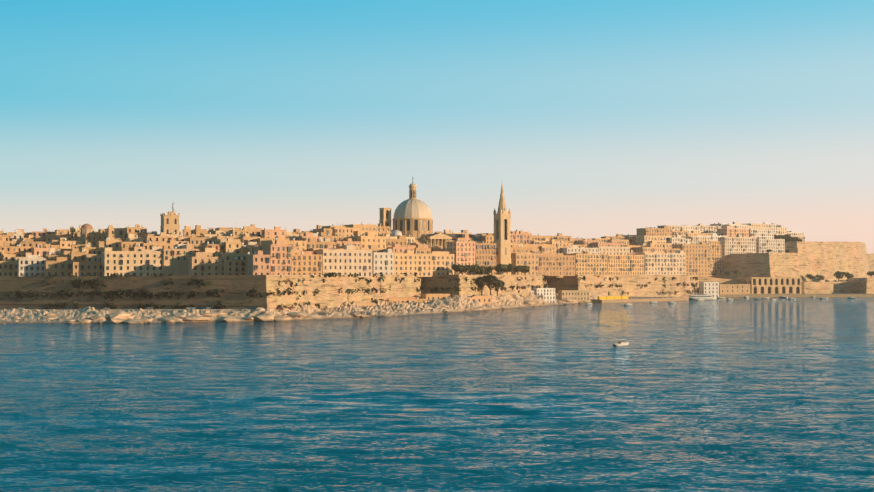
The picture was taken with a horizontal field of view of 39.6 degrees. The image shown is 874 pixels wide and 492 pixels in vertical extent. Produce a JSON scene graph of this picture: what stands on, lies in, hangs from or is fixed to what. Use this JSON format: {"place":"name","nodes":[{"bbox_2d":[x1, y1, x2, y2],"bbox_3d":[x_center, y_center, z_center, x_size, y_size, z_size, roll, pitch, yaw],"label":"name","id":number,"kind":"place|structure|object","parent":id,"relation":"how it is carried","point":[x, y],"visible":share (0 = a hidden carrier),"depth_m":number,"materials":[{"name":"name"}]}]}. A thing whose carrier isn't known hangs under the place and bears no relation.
{"place":"outdoors","nodes":[
{"label":"outdoors","id":0,"kind":"place"},
{"bbox_2d":[0,280,873,491],"bbox_3d":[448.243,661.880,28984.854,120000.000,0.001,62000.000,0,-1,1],"label":"sea water","id":1,"kind":"structure","parent":0,"point":[743,394],"depth_m":296.40,"materials":[{"name":"teal liquid"}]},
{"bbox_2d":[0,291,607,323],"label":"rocky shore","id":2,"kind":"structure","parent":1,"relation":"in","point":[455,303],"depth_m":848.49,"materials":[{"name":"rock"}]},
{"bbox_2d":[18,295,475,308],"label":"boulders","id":3,"kind":"object","parent":2,"relation":"on","point":[186,308],"visible":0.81,"depth_m":828.35,"materials":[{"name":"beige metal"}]},
{"bbox_2d":[0,274,697,309],"bbox_3d":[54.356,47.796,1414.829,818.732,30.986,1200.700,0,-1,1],"label":"fortification walls","id":4,"kind":"structure","parent":2,"relation":"on","point":[235,287],"depth_m":883.08,"materials":[{"name":"stone"}]},
{"bbox_2d":[80,203,401,242],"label":"towers","id":5,"kind":"structure","parent":4,"relation":"on","point":[170,222],"depth_m":1036.16,"materials":[{"name":"stone"}]},
{"bbox_2d":[4,276,698,309],"bbox_3d":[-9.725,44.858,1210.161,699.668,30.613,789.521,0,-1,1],"label":"shrubs","id":6,"kind":"object","parent":4,"relation":"attached to","point":[61,293],"depth_m":867.61,"materials":[{"name":"green plant"}]},
{"bbox_2d":[0,222,804,277],"bbox_3d":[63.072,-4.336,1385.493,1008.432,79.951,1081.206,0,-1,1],"label":"town buildings","id":7,"kind":"structure","parent":4,"relation":"on","point":[367,250],"depth_m":1049.67,"materials":[{"name":"stone"}]},
{"bbox_2d":[392,176,432,243],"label":"basilica dome","id":8,"kind":"structure","parent":4,"relation":"on","point":[412,216],"depth_m":1182.27,"materials":[{"name":"stone"}]},
{"bbox_2d":[34,234,873,295],"bbox_3d":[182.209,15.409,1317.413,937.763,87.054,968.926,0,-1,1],"label":"trees","id":9,"kind":"object","parent":4,"relation":"on","point":[489,280],"visible":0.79,"depth_m":1077.41,"materials":[{"name":"green plant"}]},
{"bbox_2d":[422,184,510,274],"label":"church","id":10,"kind":"structure","parent":4,"relation":"on","point":[502,229],"depth_m":1181.09,"materials":[{"name":"stone"}]},
{"bbox_2d":[539,346,614,348],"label":"boat wake","id":11,"kind":"object","parent":1,"relation":"on","point":[581,347],"visible":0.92,"depth_m":509.46,"materials":[{"name":"white liquid"}]},
{"bbox_2d":[355,277,873,306],"bbox_3d":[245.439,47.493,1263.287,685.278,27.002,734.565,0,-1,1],"label":"waterfront buildings","id":12,"kind":"structure","parent":1,"relation":"in","point":[770,286],"depth_m":1534.10,"materials":[{"name":"stone"}]},
{"bbox_2d":[612,339,628,345],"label":"motorboat","id":13,"kind":"object","parent":1,"relation":"on","point":[620,343],"visible":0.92,"depth_m":519.89,"materials":[{"name":"white"}]},
{"bbox_2d":[585,294,856,304],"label":"moored boats","id":14,"kind":"object","parent":1,"relation":"on","point":[700,297],"visible":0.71,"depth_m":1397.80,"materials":[{"name":"white painted wood"}]},
{"bbox_2d":[697,242,873,293],"bbox_3d":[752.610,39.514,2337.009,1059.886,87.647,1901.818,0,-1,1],"label":"bastion walls","id":15,"kind":"structure","parent":1,"relation":"in","point":[827,260],"depth_m":1673.70,"materials":[{"name":"stone"}]},
{"bbox_2d":[0,0,873,253],"label":"sky","id":16,"kind":"structure","parent":0,"point":[593,118],"materials":[{"name":"blue"}]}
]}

